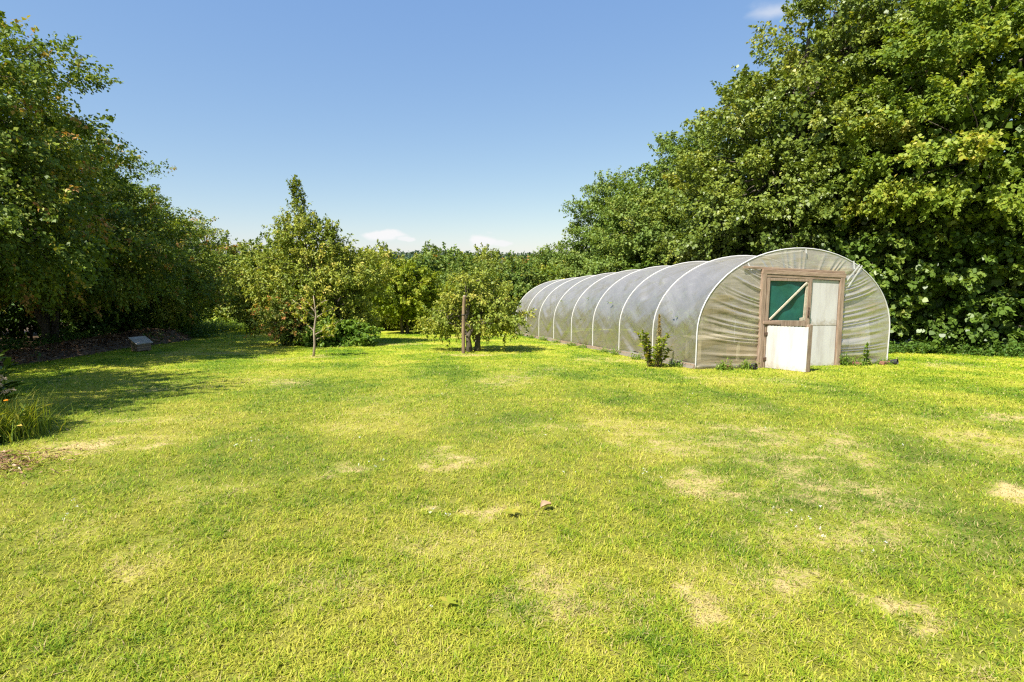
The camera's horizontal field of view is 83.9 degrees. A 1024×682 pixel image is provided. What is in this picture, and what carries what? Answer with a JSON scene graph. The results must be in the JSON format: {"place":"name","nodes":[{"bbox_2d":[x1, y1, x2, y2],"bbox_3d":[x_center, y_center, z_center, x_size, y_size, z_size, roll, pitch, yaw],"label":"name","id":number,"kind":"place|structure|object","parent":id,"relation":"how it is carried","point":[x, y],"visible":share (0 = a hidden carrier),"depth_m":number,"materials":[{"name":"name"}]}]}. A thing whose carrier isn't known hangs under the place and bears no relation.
{"place":"outdoors","nodes":[
{"label":"outdoors","id":0,"kind":"place"},
{"bbox_2d":[0,375,74,444],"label":"ornamental grass","id":1,"kind":"object","parent":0,"point":[28,423],"depth_m":5.67,"materials":[{"name":"green plant"}]},
{"bbox_2d":[180,254,535,264],"bbox_3d":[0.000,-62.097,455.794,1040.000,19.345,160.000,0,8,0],"label":"hill","id":2,"kind":"structure","parent":0,"point":[429,254],"depth_m":467.95,"materials":[{"name":"green plant"}]},
{"bbox_2d":[193,249,565,267],"bbox_3d":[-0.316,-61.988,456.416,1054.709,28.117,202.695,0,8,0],"label":"wood","id":3,"kind":"object","parent":2,"relation":"on","point":[421,253],"visible":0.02,"depth_m":481.94,"materials":[{"name":"green plant"}]},
{"bbox_2d":[0,0,1020,257],"label":"sky","id":4,"kind":"structure","parent":0,"point":[407,124],"materials":[{"name":"blue"}]},
{"bbox_2d":[0,316,1023,681],"bbox_3d":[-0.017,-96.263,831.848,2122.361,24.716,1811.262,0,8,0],"label":"lawn","id":5,"kind":"structure","parent":0,"point":[236,416],"depth_m":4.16,"materials":[{"name":"green plant"}]},
{"bbox_2d":[0,349,26,409],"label":"teasel plant","id":6,"kind":"object","parent":5,"relation":"on","point":[7,362],"visible":0.69,"depth_m":6.57,"materials":[{"name":"green plant"}]},
{"bbox_2d":[0,400,27,442],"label":"marigold plant","id":7,"kind":"object","parent":5,"relation":"on","point":[20,416],"visible":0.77,"depth_m":5.51,"materials":[{"name":"green plant"}]},
{"bbox_2d":[11,402,53,417],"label":"dock seedling","id":8,"kind":"object","parent":5,"relation":"on","point":[38,409],"visible":0.11,"depth_m":6.18,"materials":[{"name":"green plant"}]},
{"bbox_2d":[0,443,99,483],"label":"twig litter","id":9,"kind":"object","parent":5,"relation":"on","point":[15,464],"visible":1,"depth_m":4.87,"materials":[{"name":"dry twig wood"},{"name":"bark"}]},
{"bbox_2d":[0,277,110,340],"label":"elder bush","id":10,"kind":"object","parent":5,"relation":"on","point":[15,316],"visible":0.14,"depth_m":19.49,"materials":[{"name":"green plant"}]},
{"bbox_2d":[0,10,146,315],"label":"hawthorn tree","id":11,"kind":"object","parent":5,"relation":"on","point":[43,202],"visible":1,"depth_m":11.86,"materials":[{"name":"green plant"}]},
{"bbox_2d":[39,297,155,339],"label":"elder bush","id":12,"kind":"object","parent":5,"relation":"on","point":[107,325],"visible":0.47,"depth_m":19.56,"materials":[{"name":"green plant"}]},
{"bbox_2d":[0,327,197,365],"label":"leaf litter","id":13,"kind":"object","parent":5,"relation":"on","point":[60,347],"visible":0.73,"depth_m":14.96,"materials":[{"name":"brown plant"}]},
{"bbox_2d":[0,112,219,342],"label":"hawthorn tree","id":14,"kind":"object","parent":5,"relation":"on","point":[150,219],"visible":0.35,"depth_m":17.02,"materials":[{"name":"green plant"}]},
{"bbox_2d":[0,325,238,359],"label":"shade weeds","id":15,"kind":"object","parent":5,"relation":"on","point":[11,343],"visible":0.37,"depth_m":16.58,"materials":[{"name":"green plant"}]},
{"bbox_2d":[128,336,152,351],"bbox_3d":[-10.043,0.099,15.412,0.360,0.420,0.440,4,8,28],"label":"hutch","id":16,"kind":"object","parent":5,"relation":"on","point":[140,343],"visible":0.96,"depth_m":15.33,"materials":[{"name":"grey wood"}]},
{"bbox_2d":[40,189,241,334],"bbox_3d":[-15.098,-3.032,22.136,8.819,6.129,8.195,0,8,0],"label":"hawthorn tree","id":17,"kind":"object","parent":5,"relation":"on","point":[199,291],"visible":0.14,"depth_m":21.78,"materials":[{"name":"green plant"}]},
{"bbox_2d":[83,316,258,332],"bbox_3d":[-15.786,-0.977,28.696,12.476,1.423,8.355,4,9,29],"label":"nettle bed","id":18,"kind":"object","parent":5,"relation":"on","point":[233,325],"visible":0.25,"depth_m":26.70,"materials":[{"name":"green plant"}]},
{"bbox_2d":[141,275,212,329],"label":"elder bush","id":19,"kind":"object","parent":5,"relation":"on","point":[196,313],"visible":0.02,"depth_m":25.31,"materials":[{"name":"green plant"}]},
{"bbox_2d":[178,229,269,322],"bbox_3d":[-17.070,-3.348,32.885,5.957,6.173,6.592,4,8,27],"label":"hawthorn bush","id":20,"kind":"object","parent":5,"relation":"on","point":[218,316],"visible":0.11,"depth_m":32.41,"materials":[{"name":"green plant"}]},
{"bbox_2d":[219,250,306,332],"bbox_3d":[-11.104,-2.026,26.130,3.998,4.389,3.495,-6,10,-39],"label":"plum tree","id":21,"kind":"object","parent":5,"relation":"on","point":[240,312],"visible":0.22,"depth_m":25.31,"materials":[{"name":"green plant"}]},
{"bbox_2d":[209,227,319,321],"bbox_3d":[-13.278,-3.252,31.581,5.993,6.173,5.415,0,8,0],"label":"hawthorn bush","id":22,"kind":"object","parent":5,"relation":"on","point":[252,254],"visible":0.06,"depth_m":30.50,"materials":[{"name":"green plant"}]},
{"bbox_2d":[244,290,338,346],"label":"rose bush","id":23,"kind":"object","parent":5,"relation":"on","point":[294,324],"visible":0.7,"depth_m":17.25,"materials":[{"name":"green plant"}]},
{"bbox_2d":[289,294,341,356],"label":"young apple tree","id":24,"kind":"object","parent":5,"relation":"on","point":[324,311],"visible":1,"depth_m":13.78,"materials":[{"name":"green plant"}]},
{"bbox_2d":[233,175,400,343],"bbox_3d":[-6.225,-2.418,18.404,5.134,5.776,3.778,0,8,0],"label":"pear tree","id":25,"kind":"object","parent":5,"relation":"on","point":[328,267],"visible":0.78,"depth_m":17.95,"materials":[{"name":"green plant"}]},
{"bbox_2d":[316,251,358,318],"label":"hawthorn bush","id":26,"kind":"object","parent":5,"relation":"on","point":[341,262],"visible":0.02,"depth_m":32.37,"materials":[{"name":"green plant"}]},
{"bbox_2d":[294,313,383,347],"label":"bramble bush","id":27,"kind":"object","parent":5,"relation":"on","point":[356,335],"visible":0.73,"depth_m":17.23,"materials":[{"name":"green plant"}]},
{"bbox_2d":[342,249,397,325],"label":"plum tree","id":28,"kind":"object","parent":5,"relation":"on","point":[382,260],"depth_m":32.74,"materials":[{"name":"green plant"}]},
{"bbox_2d":[351,239,416,330],"bbox_3d":[-6.125,-2.560,28.375,3.899,5.062,4.315,4,9,29],"label":"hawthorn bush","id":29,"kind":"object","parent":5,"relation":"on","point":[387,323],"visible":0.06,"depth_m":28.10,"materials":[{"name":"green plant"}]},
{"bbox_2d":[363,258,456,333],"bbox_3d":[-4.662,-1.892,24.923,4.123,3.475,3.793,2,8,15],"label":"apple tree","id":30,"kind":"object","parent":5,"relation":"on","point":[412,288],"visible":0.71,"depth_m":24.23,"materials":[{"name":"green plant"}]},
{"bbox_2d":[395,250,441,318],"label":"thorn hedge","id":31,"kind":"object","parent":5,"relation":"on","point":[414,258],"depth_m":36.79,"materials":[{"name":"green plant"}]},
{"bbox_2d":[395,239,474,327],"bbox_3d":[-4.325,-2.756,30.967,5.552,5.455,4.854,-4,9,-30],"label":"plum tree","id":32,"kind":"object","parent":5,"relation":"on","point":[427,259],"visible":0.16,"depth_m":30.13,"materials":[{"name":"green plant"}]},
{"bbox_2d":[425,253,499,331],"bbox_3d":[-2.418,-2.173,27.587,4.315,4.197,3.899,-3,8,-23],"label":"hawthorn bush","id":33,"kind":"object","parent":5,"relation":"on","point":[451,270],"visible":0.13,"depth_m":27.00,"materials":[{"name":"green plant"}]},
{"bbox_2d":[461,295,465,353],"bbox_3d":[-1.251,-0.384,14.797,0.130,1.602,0.131,0,8,0],"label":"tree stake","id":34,"kind":"object","parent":5,"relation":"on","point":[463,314],"visible":0.73,"depth_m":14.74,"materials":[{"name":"brown wood"}]},
{"bbox_2d":[408,262,536,351],"bbox_3d":[-1.036,-0.881,15.652,3.444,2.556,2.557,0,8,0],"label":"apple tree","id":35,"kind":"object","parent":5,"relation":"on","point":[492,321],"visible":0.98,"depth_m":15.25,"materials":[{"name":"green plant"}]},
{"bbox_2d":[439,508,519,606],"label":"lawn weeds","id":36,"kind":"object","parent":5,"relation":"on","point":[447,600],"visible":1,"depth_m":2.76,"materials":[{"name":"yellow plant"}]},
{"bbox_2d":[456,242,510,300],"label":"plum tree","id":37,"kind":"object","parent":5,"relation":"on","point":[482,257],"visible":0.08,"depth_m":32.07,"materials":[{"name":"green plant"}]},
{"bbox_2d":[63,380,903,606],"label":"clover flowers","id":38,"kind":"object","parent":5,"relation":"on","point":[563,471],"visible":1,"depth_m":3.84,"materials":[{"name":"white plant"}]},
{"bbox_2d":[477,250,560,329],"bbox_3d":[0.315,-2.230,27.653,4.674,4.383,4.224,2,8,14],"label":"hawthorn bush","id":39,"kind":"object","parent":5,"relation":"on","point":[522,285],"visible":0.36,"depth_m":27.26,"materials":[{"name":"green plant"}]},
{"bbox_2d":[487,254,550,276],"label":"thorn hedge","id":40,"kind":"object","parent":5,"relation":"on","point":[516,257],"visible":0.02,"depth_m":34.77,"materials":[{"name":"green plant"}]},
{"bbox_2d":[503,260,572,312],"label":"thorn hedge","id":41,"kind":"object","parent":5,"relation":"on","point":[546,268],"visible":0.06,"depth_m":30.42,"materials":[{"name":"green plant"}]},
{"bbox_2d":[540,500,551,506],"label":"dead leaf","id":42,"kind":"object","parent":5,"relation":"on","point":[544,503],"visible":1,"depth_m":3.88,"materials":[{"name":"brown plant"}]},
{"bbox_2d":[525,241,585,276],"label":"ash tree","id":43,"kind":"object","parent":5,"relation":"on","point":[546,253],"visible":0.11,"depth_m":33.81,"materials":[{"name":"green plant"}]},
{"bbox_2d":[546,165,657,305],"bbox_3d":[5.097,-4.834,30.216,6.607,8.658,5.083,0,8,0],"label":"ash tree","id":44,"kind":"object","parent":5,"relation":"on","point":[577,257],"visible":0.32,"depth_m":29.43,"materials":[{"name":"green plant"}]},
{"bbox_2d":[633,329,672,366],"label":"leafy shrub","id":45,"kind":"object","parent":5,"relation":"on","point":[647,347],"visible":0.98,"depth_m":11.25,"materials":[{"name":"green plant"}]},
{"bbox_2d":[570,126,745,302],"bbox_3d":[6.492,-4.558,24.202,7.159,8.899,6.930,3,8,24],"label":"field maple","id":46,"kind":"object","parent":5,"relation":"on","point":[642,231],"visible":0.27,"depth_m":23.18,"materials":[{"name":"green plant"}]},
{"bbox_2d":[652,314,664,365],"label":"dock plant","id":47,"kind":"object","parent":5,"relation":"on","point":[659,327],"visible":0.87,"depth_m":11.40,"materials":[{"name":"brown plant"}]},
{"bbox_2d":[618,242,700,333],"bbox_3d":[6.593,-1.998,22.550,4.743,4.101,5.354,5,9,32],"label":"hazel bush","id":48,"kind":"object","parent":5,"relation":"on","point":[649,262],"visible":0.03,"depth_m":22.03,"materials":[{"name":"green plant"}]},
{"bbox_2d":[515,248,889,371],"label":"polytunnel","id":49,"kind":"structure","parent":5,"relation":"on","point":[812,298],"depth_m":12.39,"materials":[{"name":"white plastic"}]},
{"bbox_2d":[765,326,808,371],"bbox_3d":[5.249,0.137,10.912,0.025,0.901,0.902,-4,8,-26],"label":"lower door panel","id":50,"kind":"structure","parent":49,"relation":"in","point":[786,347],"depth_m":10.87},
{"bbox_2d":[810,326,835,365],"bbox_3d":[6.349,0.113,11.692,0.685,0.868,0.028,-2,8,-14],"label":"door panel","id":51,"kind":"structure","parent":49,"relation":"in","point":[823,337],"depth_m":11.69,"materials":[{"name":"white plastic"}]},
{"bbox_2d":[809,280,838,325],"bbox_3d":[6.337,-0.774,11.570,0.670,0.938,0.030,-2,8,-14],"label":"door panel","id":52,"kind":"structure","parent":49,"relation":"in","point":[824,297],"depth_m":11.56,"materials":[{"name":"white plastic"}]},
{"bbox_2d":[518,331,899,370],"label":"tunnel edge weeds","id":53,"kind":"object","parent":5,"relation":"on","point":[723,365],"visible":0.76,"depth_m":11.78,"materials":[{"name":"green plant"}]},
{"bbox_2d":[559,333,877,362],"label":"tunnel soil","id":54,"kind":"structure","parent":5,"relation":"on","point":[750,352],"depth_m":13.50,"materials":[{"name":"brown soil"}]},
{"bbox_2d":[697,334,743,360],"bbox_3d":[4.133,0.152,11.745,1.040,0.510,0.570,-2,8,-14],"label":"potting bench","id":55,"kind":"object","parent":54,"relation":"on","point":[711,344],"visible":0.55,"depth_m":11.94,"materials":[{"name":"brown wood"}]},
{"bbox_2d":[841,320,869,356],"bbox_3d":[7.350,-0.059,12.254,0.820,0.780,0.129,-2,8,-14],"label":"white board","id":56,"kind":"object","parent":54,"relation":"on","point":[855,333],"visible":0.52,"depth_m":12.23,"materials":[{"name":"white plastic"}]},
{"bbox_2d":[749,363,757,369],"bbox_3d":[4.682,0.491,11.065,0.132,0.132,0.125,-6,4,-40],"label":"plant pot","id":57,"kind":"object","parent":5,"relation":"on","point":[755,365],"visible":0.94,"depth_m":11.04,"materials":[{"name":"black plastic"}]},
{"bbox_2d":[700,218,818,325],"bbox_3d":[8.303,-1.996,19.285,5.354,4.556,4.743,-7,10,-43],"label":"hazel bush","id":58,"kind":"object","parent":5,"relation":"on","point":[747,248],"visible":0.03,"depth_m":17.64,"materials":[{"name":"green plant"}]},
{"bbox_2d":[639,0,1012,291],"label":"sycamore tree","id":59,"kind":"object","parent":5,"relation":"on","point":[782,181],"visible":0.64,"depth_m":16.51,"materials":[{"name":"green plant"}]},
{"bbox_2d":[839,352,850,365],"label":"tall grass tuft","id":60,"kind":"object","parent":5,"relation":"on","point":[841,358],"visible":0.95,"depth_m":11.73,"materials":[{"name":"green plant"}]},
{"bbox_2d":[785,156,942,346],"bbox_3d":[10.010,-2.331,16.451,4.867,5.696,4.312,0,8,0],"label":"hazel bush","id":61,"kind":"object","parent":5,"relation":"on","point":[868,253],"visible":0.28,"depth_m":15.28,"materials":[{"name":"green plant"}]},
{"bbox_2d":[860,342,870,364],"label":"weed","id":62,"kind":"object","parent":5,"relation":"on","point":[867,352],"visible":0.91,"depth_m":11.73,"materials":[{"name":"green plant"}]},
{"bbox_2d":[770,0,998,156],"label":"sycamore tree","id":63,"kind":"object","parent":5,"relation":"on","point":[906,5],"depth_m":21.25,"materials":[{"name":"green plant"}]},
{"bbox_2d":[890,359,898,364],"bbox_3d":[8.003,0.438,11.923,0.132,0.132,0.125,-6,4,-40],"label":"plant pot","id":64,"kind":"object","parent":5,"relation":"on","point":[895,361],"visible":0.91,"depth_m":11.89,"materials":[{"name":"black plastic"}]},
{"bbox_2d":[814,0,1023,289],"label":"maple tree","id":65,"kind":"object","parent":5,"relation":"on","point":[983,41],"visible":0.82,"depth_m":14.02,"materials":[{"name":"green plant"}]},
{"bbox_2d":[856,154,1023,351],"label":"hazel bush","id":66,"kind":"object","parent":5,"relation":"on","point":[971,308],"visible":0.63,"depth_m":14.51,"materials":[{"name":"green plant"}]},
{"bbox_2d":[859,335,1023,357],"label":"verge weeds","id":67,"kind":"object","parent":5,"relation":"on","point":[907,347],"visible":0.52,"depth_m":14.47,"materials":[{"name":"green plant"}]},
{"bbox_2d":[961,176,1023,326],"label":"hazel bush","id":68,"kind":"object","parent":5,"relation":"on","point":[1007,274],"visible":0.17,"depth_m":14.43,"materials":[{"name":"green plant"}]},
{"bbox_2d":[672,313,707,353],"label":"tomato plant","id":69,"kind":"object","parent":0,"point":[705,319],"visible":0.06,"depth_m":11.89,"materials":[{"name":"green plant"}]},
{"bbox_2d":[741,296,766,341],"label":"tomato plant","id":70,"kind":"object","parent":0,"point":[755,313],"visible":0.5,"depth_m":15.26,"materials":[{"name":"green plant"}]}
]}

